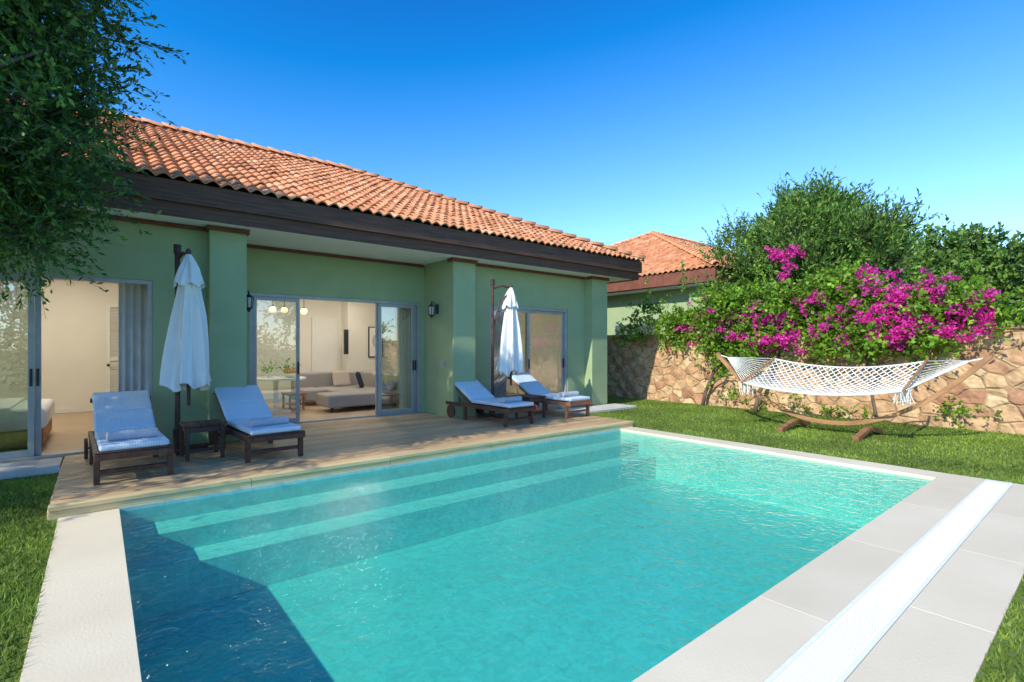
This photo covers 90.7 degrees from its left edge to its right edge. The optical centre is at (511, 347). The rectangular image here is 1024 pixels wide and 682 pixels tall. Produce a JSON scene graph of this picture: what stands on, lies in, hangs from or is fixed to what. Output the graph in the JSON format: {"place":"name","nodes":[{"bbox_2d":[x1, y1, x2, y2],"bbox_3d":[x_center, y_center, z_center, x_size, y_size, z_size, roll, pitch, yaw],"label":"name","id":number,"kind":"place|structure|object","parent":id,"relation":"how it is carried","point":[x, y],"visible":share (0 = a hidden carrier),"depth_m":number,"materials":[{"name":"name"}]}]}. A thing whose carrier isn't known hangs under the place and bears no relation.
{"place":"outdoors","nodes":[
{"label":"outdoors","id":0,"kind":"place"},
{"bbox_2d":[0,393,585,462],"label":"interior floor","id":1,"kind":"structure","parent":0,"point":[68,431],"depth_m":9.92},
{"bbox_2d":[0,398,53,448],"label":"bed","id":2,"kind":"object","parent":1,"relation":"on","point":[13,422],"visible":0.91,"depth_m":6.78,"materials":[{"name":"white fabric"}]},
{"bbox_2d":[107,304,118,391],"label":"slats","id":3,"kind":"object","parent":1,"relation":"on","point":[112,356],"visible":0.33,"depth_m":11.16,"materials":[{"name":"white paint"}]},
{"bbox_2d":[119,284,146,390],"bbox_3d":[-5.332,0.045,7.241,0.480,2.630,0.088,0,0,-39],"label":"bedroom door curtain","id":4,"kind":"object","parent":1,"relation":"on","point":[132,337],"visible":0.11,"depth_m":7.18,"materials":[{"name":"white fabric"}]},
{"bbox_2d":[0,280,560,408],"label":"interior walls","id":5,"kind":"structure","parent":1,"relation":"on","point":[74,349],"depth_m":11.13,"materials":[{"name":"beige paint"}]},
{"bbox_2d":[110,307,118,391],"bbox_3d":[-8.597,0.210,11.411,0.850,2.340,0.010,0,0,-39],"label":"backing","id":6,"kind":"object","parent":5,"relation":"attached to","point":[114,342],"visible":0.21,"depth_m":11.22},
{"bbox_2d":[54,395,288,413],"bbox_3d":[-8.834,1.330,11.425,10.200,0.100,0.322,0,0,-39],"label":"skirting","id":7,"kind":"object","parent":5,"relation":"attached to","point":[73,410],"depth_m":10.85,"materials":[{"name":"white paint"}]},
{"bbox_2d":[312,317,336,371],"bbox_3d":[-5.356,0.255,14.438,0.700,2.250,0.050,0,0,-39],"label":"leaf","id":8,"kind":"object","parent":5,"relation":"attached to","point":[324,344],"visible":0.67,"depth_m":14.41,"materials":[{"name":"white paint"}]},
{"bbox_2d":[344,329,348,353],"bbox_3d":[-4.689,-0.170,14.286,0.120,0.700,0.050,0,0,-39],"label":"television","id":9,"kind":"object","parent":5,"relation":"attached to","point":[346,341],"visible":1,"depth_m":14.27,"materials":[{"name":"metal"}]},
{"bbox_2d":[368,327,382,356],"bbox_3d":[-4.016,-0.170,14.892,0.450,0.900,0.045,0,0,-39],"label":"framed picture","id":10,"kind":"object","parent":5,"relation":"attached to","point":[371,341],"visible":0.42,"depth_m":14.81,"materials":[{"name":"metal"}]},
{"bbox_2d":[257,376,305,413],"bbox_3d":[-5.064,1.013,10.845,1.200,0.746,1.200,0,0,-39],"label":"dining table","id":11,"kind":"object","parent":1,"relation":"on","point":[275,380],"visible":0.64,"depth_m":10.80,"materials":[{"name":"white paint"}]},
{"bbox_2d":[259,361,276,377],"bbox_3d":[-5.213,0.464,10.829,0.371,0.370,0.565,0,0,-19],"label":"potted plant","id":12,"kind":"object","parent":11,"relation":"on","point":[270,374],"visible":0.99,"depth_m":10.83,"materials":[{"name":"green plant"}]},
{"bbox_2d":[276,358,300,377],"bbox_3d":[-4.895,0.468,10.926,0.526,0.505,0.562,0,0,-39],"label":"fruit bowl","id":13,"kind":"object","parent":11,"relation":"on","point":[289,372],"visible":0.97,"depth_m":10.83,"materials":[{"name":"white paint"}]},
{"bbox_2d":[281,392,305,409],"bbox_3d":[-4.974,1.203,11.500,0.370,0.366,0.600,0,0,-39],"label":"coffee table","id":14,"kind":"object","parent":1,"relation":"on","point":[289,394],"visible":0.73,"depth_m":11.38,"materials":[{"name":"brown wood"}]},
{"bbox_2d":[0,211,606,443],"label":"walls","id":15,"kind":"structure","parent":1,"relation":"on","point":[454,332],"depth_m":9.55,"materials":[{"name":"green paint"}]},
{"bbox_2d":[0,271,152,461],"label":"bedroom door frame","id":16,"kind":"object","parent":15,"relation":"attached to","point":[33,451],"visible":0.79,"depth_m":6.38,"materials":[{"name":"grey metal"}]},
{"bbox_2d":[44,279,117,283],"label":"ceiling","id":17,"kind":"structure","parent":15,"relation":"attached to","point":[82,281],"depth_m":10.82,"materials":[{"name":"white paint"}]},
{"bbox_2d":[269,301,276,312],"bbox_3d":[-5.071,-1.077,10.711,0.150,0.685,0.150,0,0,-39],"label":"pendant lamp","id":18,"kind":"object","parent":17,"relation":"hanging from","point":[272,309],"visible":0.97,"depth_m":10.67,"materials":[{"name":"beige glass"}]},
{"bbox_2d":[281,301,287,312],"bbox_3d":[-5.061,-1.093,11.236,0.150,0.655,0.150,0,0,-39],"label":"pendant lamp","id":19,"kind":"object","parent":17,"relation":"hanging from","point":[284,309],"visible":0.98,"depth_m":11.19,"materials":[{"name":"beige glass"}]},
{"bbox_2d":[300,307,306,313],"bbox_3d":[-4.656,-1.083,11.309,0.150,0.675,0.150,0,0,-39],"label":"pendant lamp","id":20,"kind":"object","parent":17,"relation":"hanging from","point":[303,310],"visible":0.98,"depth_m":11.26,"materials":[{"name":"beige glass"}]},
{"bbox_2d":[247,290,253,311],"bbox_3d":[-4.268,-0.754,8.137,0.225,0.347,0.170,0,0,-39],"label":"wall lantern","id":21,"kind":"object","parent":15,"relation":"attached to","point":[250,299],"depth_m":8.13,"materials":[{"name":"metal"}]},
{"bbox_2d":[22,200,631,282],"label":"soffit","id":22,"kind":"structure","parent":15,"relation":"on","point":[275,238],"depth_m":8.89,"materials":[{"name":"white paint"}]},
{"bbox_2d":[5,162,641,283],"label":"fascia","id":23,"kind":"structure","parent":22,"relation":"attached to","point":[176,198],"depth_m":8.08,"materials":[{"name":"brown wood"}]},
{"bbox_2d":[11,117,634,260],"bbox_3d":[-6.461,-3.505,12.157,16.280,2.537,10.880,0,0,-39],"label":"roof underlay","id":24,"kind":"object","parent":23,"relation":"on","point":[195,181],"visible":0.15,"depth_m":8.34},
{"bbox_2d":[7,99,644,261],"bbox_3d":[-4.693,-3.535,9.997,16.480,2.670,5.582,0,0,-39],"label":"roof tiles front","id":25,"kind":"object","parent":24,"relation":"on","point":[373,195],"visible":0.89,"depth_m":9.87,"materials":[{"name":"orange tile"}]},
{"bbox_2d":[8,98,645,258],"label":"ridge caps","id":26,"kind":"object","parent":24,"relation":"attached to","point":[163,125],"visible":0.54,"depth_m":13.17,"materials":[{"name":"tile"}]},
{"bbox_2d":[250,292,419,423],"bbox_3d":[-3.287,0.212,9.825,3.320,2.345,0.150,0,0,-39],"label":"living door frame","id":27,"kind":"object","parent":15,"relation":"attached to","point":[415,356],"visible":0.88,"depth_m":10.26,"materials":[{"name":"grey metal"}]},
{"bbox_2d":[71,210,608,280],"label":"wall trim","id":28,"kind":"structure","parent":15,"relation":"attached to","point":[207,227],"depth_m":9.25,"materials":[{"name":"brown wood"}]},
{"bbox_2d":[428,301,438,317],"bbox_3d":[-1.627,-0.784,10.364,0.225,0.347,0.170,0,0,-39],"label":"wall lantern","id":29,"kind":"object","parent":15,"relation":"attached to","point":[432,308],"depth_m":10.32,"materials":[{"name":"metal"}]},
{"bbox_2d":[440,361,444,367],"bbox_3d":[-1.414,0.330,10.266,0.020,0.140,0.180,0,0,-39],"label":"electrical outlet","id":30,"kind":"object","parent":15,"relation":"attached to","point":[442,364],"visible":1,"depth_m":10.24,"materials":[{"name":"plastic"}]},
{"bbox_2d":[490,305,566,411],"bbox_3d":[0.390,0.228,11.672,2.390,2.315,0.150,0,0,-39],"label":"study door frame","id":31,"kind":"object","parent":15,"relation":"attached to","point":[529,310],"visible":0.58,"depth_m":11.96,"materials":[{"name":"grey metal"}]},
{"bbox_2d":[291,371,398,412],"bbox_3d":[-3.963,0.996,12.341,2.000,0.781,2.720,0,0,-39],"label":"sofa","id":32,"kind":"object","parent":1,"relation":"on","point":[333,390],"visible":0.9,"depth_m":12.14,"materials":[{"name":"fabric"}]},
{"bbox_2d":[399,308,410,408],"bbox_3d":[-2.247,0.045,10.995,0.450,2.630,0.087,0,0,-39],"label":"curtain","id":33,"kind":"object","parent":1,"relation":"on","point":[404,357],"visible":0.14,"depth_m":10.94,"materials":[{"name":"grey fabric"}]},
{"bbox_2d":[494,311,506,397],"bbox_3d":[-0.419,0.045,11.327,0.700,2.630,0.088,0,0,-39],"label":"study door curtain","id":34,"kind":"object","parent":1,"relation":"on","point":[500,385],"visible":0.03,"depth_m":11.42,"materials":[{"name":"grey fabric"}]},
{"bbox_2d":[0,396,1023,681],"bbox_3d":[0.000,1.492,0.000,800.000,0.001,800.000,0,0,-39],"label":"ground","id":35,"kind":"structure","parent":0,"point":[744,440],"depth_m":6.58,"materials":[{"name":"green plant"}]},
{"bbox_2d":[0,0,189,318],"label":"olive tree","id":36,"kind":"object","parent":35,"relation":"on","point":[40,68],"visible":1,"depth_m":4.98,"materials":[{"name":"green plant"}]},
{"bbox_2d":[0,403,636,479],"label":"stone threshold","id":37,"kind":"object","parent":35,"relation":"on","point":[20,469],"visible":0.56,"depth_m":6.04,"materials":[{"name":"white stone"}]},
{"bbox_2d":[47,408,633,520],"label":"wooden deck","id":38,"kind":"structure","parent":35,"relation":"on","point":[337,446],"depth_m":6.48,"materials":[{"name":"brown wood"}]},
{"bbox_2d":[84,390,173,485],"bbox_3d":[-4.528,0.976,5.952,0.750,0.809,1.950,0,0,-41],"label":"sun lounger","id":39,"kind":"object","parent":38,"relation":"on","point":[124,425],"visible":1,"depth_m":5.69,"materials":[{"name":"fabric"}]},
{"bbox_2d":[159,244,211,455],"bbox_3d":[-4.363,0.000,6.717,0.801,2.760,0.636,0,0,6],"label":"patio umbrella","id":40,"kind":"object","parent":38,"relation":"on","point":[185,362],"visible":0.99,"depth_m":6.55,"materials":[{"name":"white fabric"}]},
{"bbox_2d":[178,419,225,461],"bbox_3d":[-3.929,1.163,6.411,0.454,0.435,0.460,0,0,-41],"label":"side table","id":41,"kind":"object","parent":38,"relation":"on","point":[214,425],"visible":1,"depth_m":6.35,"materials":[{"name":"brown wood"}]},
{"bbox_2d":[209,385,304,463],"bbox_3d":[-3.519,0.976,6.907,0.750,0.809,1.950,0,0,-42],"label":"sun lounger","id":42,"kind":"object","parent":38,"relation":"on","point":[249,418],"visible":0.94,"depth_m":6.55,"materials":[{"name":"fabric"}]},
{"bbox_2d":[446,379,535,426],"bbox_3d":[-0.446,0.976,9.656,0.750,0.809,1.950,0,0,-41],"label":"sun lounger","id":43,"kind":"object","parent":38,"relation":"on","point":[477,395],"visible":0.94,"depth_m":9.43,"materials":[{"name":"fabric"}]},
{"bbox_2d":[477,279,522,418],"bbox_3d":[-0.221,0.000,10.228,0.894,2.760,0.710,0,0,6],"label":"patio umbrella","id":44,"kind":"object","parent":38,"relation":"on","point":[510,359],"visible":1,"depth_m":10.17,"materials":[{"name":"white fabric"}]},
{"bbox_2d":[515,394,545,419],"bbox_3d":[0.357,1.163,9.984,0.454,0.435,0.460,0,0,-40],"label":"side table","id":45,"kind":"object","parent":38,"relation":"on","point":[530,398],"visible":0.69,"depth_m":9.87,"materials":[{"name":"brown wood"}]},
{"bbox_2d":[506,373,591,418],"bbox_3d":[0.740,0.976,10.717,0.750,0.809,1.950,0,0,-40],"label":"sun lounger","id":46,"kind":"object","parent":38,"relation":"on","point":[526,383],"visible":0.75,"depth_m":10.40,"materials":[{"name":"fabric"}]},
{"bbox_2d":[119,429,931,681],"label":"swimming pool","id":47,"kind":"structure","parent":35,"relation":"in","point":[617,555],"depth_m":4.97,"materials":[{"name":"liquid"}]},
{"bbox_2d":[20,427,1023,681],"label":"pool coping","id":48,"kind":"object","parent":47,"relation":"on","point":[922,583],"visible":0.98,"depth_m":2.93,"materials":[{"name":"stone"}]},
{"bbox_2d":[607,328,1023,434],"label":"masonry","id":49,"kind":"object","parent":35,"relation":"on","point":[649,371],"visible":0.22,"depth_m":10.65,"materials":[{"name":"stone"}]},
{"bbox_2d":[607,325,1023,336],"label":"capstones","id":50,"kind":"object","parent":49,"relation":"on","point":[1013,327],"visible":0.09,"depth_m":9.23,"materials":[{"name":"stone"}]},
{"bbox_2d":[609,235,1023,417],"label":"bougainvillea","id":51,"kind":"object","parent":35,"relation":"on","point":[870,310],"visible":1,"depth_m":10.68,"materials":[{"name":"green plant"}]},
{"bbox_2d":[694,165,943,322],"bbox_3d":[7.935,-1.542,13.343,4.408,6.160,5.507,0,0,-39],"label":"broadleaf tree","id":52,"kind":"object","parent":35,"relation":"on","point":[829,224],"visible":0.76,"depth_m":12.16,"materials":[{"name":"green plant"}]},
{"bbox_2d":[716,352,992,440],"bbox_3d":[5.593,0.792,8.907,1.438,1.409,4.213,0,0,-39],"label":"hammock","id":53,"kind":"object","parent":35,"relation":"on","point":[902,393],"visible":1,"depth_m":8.77,"materials":[{"name":"white fabric"}]},
{"bbox_2d":[716,387,1002,430],"bbox_3d":[6.858,1.298,10.772,0.630,0.864,5.207,0,0,-39],"label":"wall creeper","id":54,"kind":"object","parent":35,"relation":"on","point":[944,409],"depth_m":10.38,"materials":[{"name":"green plant"}]},
{"bbox_2d":[826,270,912,300],"bbox_3d":[11.778,-0.991,16.466,3.570,5.060,3.775,0,0,-39],"label":"broadleaf tree","id":55,"kind":"object","parent":35,"relation":"on","point":[896,284],"depth_m":15.12,"materials":[{"name":"green plant"}]},
{"bbox_2d":[881,214,1023,325],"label":"broadleaf tree","id":56,"kind":"object","parent":35,"relation":"on","point":[990,256],"visible":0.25,"depth_m":14.25,"materials":[{"name":"green plant"}]},
{"bbox_2d":[4,0,1023,280],"label":"sky","id":57,"kind":"structure","parent":0,"point":[608,122],"materials":[{"name":"blue"}]},
{"bbox_2d":[607,286,738,334],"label":"walls","id":58,"kind":"structure","parent":0,"point":[617,310],"depth_m":16.53,"materials":[{"name":"green paint"}]},
{"bbox_2d":[614,323,661,334],"bbox_3d":[4.128,-0.120,16.624,0.048,1.400,1.900,0,0,-39],"label":"window frame","id":59,"kind":"object","parent":58,"relation":"attached to","point":[616,326],"visible":0.14,"depth_m":16.77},
{"bbox_2d":[607,281,725,296],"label":"soffit","id":60,"kind":"structure","parent":58,"relation":"on","point":[677,287],"depth_m":15.59,"materials":[{"name":"white paint"}]},
{"bbox_2d":[607,267,746,291],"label":"fascia","id":61,"kind":"structure","parent":60,"relation":"attached to","point":[665,279],"depth_m":14.94,"materials":[{"name":"brown wood"}]},
{"bbox_2d":[607,257,731,292],"bbox_3d":[8.161,-3.742,24.803,17.750,3.014,13.550,0,0,-39],"label":"roof underlay","id":62,"kind":"object","parent":61,"relation":"on","point":[672,272],"visible":0.11,"depth_m":15.80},
{"bbox_2d":[614,234,715,275],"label":"roof tiles","id":63,"kind":"object","parent":62,"relation":"on","point":[660,254],"visible":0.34,"depth_m":17.32,"materials":[{"name":"tile"}]},
{"bbox_2d":[609,231,728,263],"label":"ridge caps","id":64,"kind":"object","parent":62,"relation":"attached to","point":[676,243],"visible":0.37,"depth_m":20.67,"materials":[{"name":"tile"}]},
{"bbox_2d":[663,236,739,269],"bbox_3d":[10.353,-3.760,22.125,17.950,3.118,6.911,0,0,-39],"label":"roof tiles front","id":65,"kind":"object","parent":62,"relation":"on","point":[693,246],"visible":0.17,"depth_m":20.51,"materials":[{"name":"tile"}]}
]}

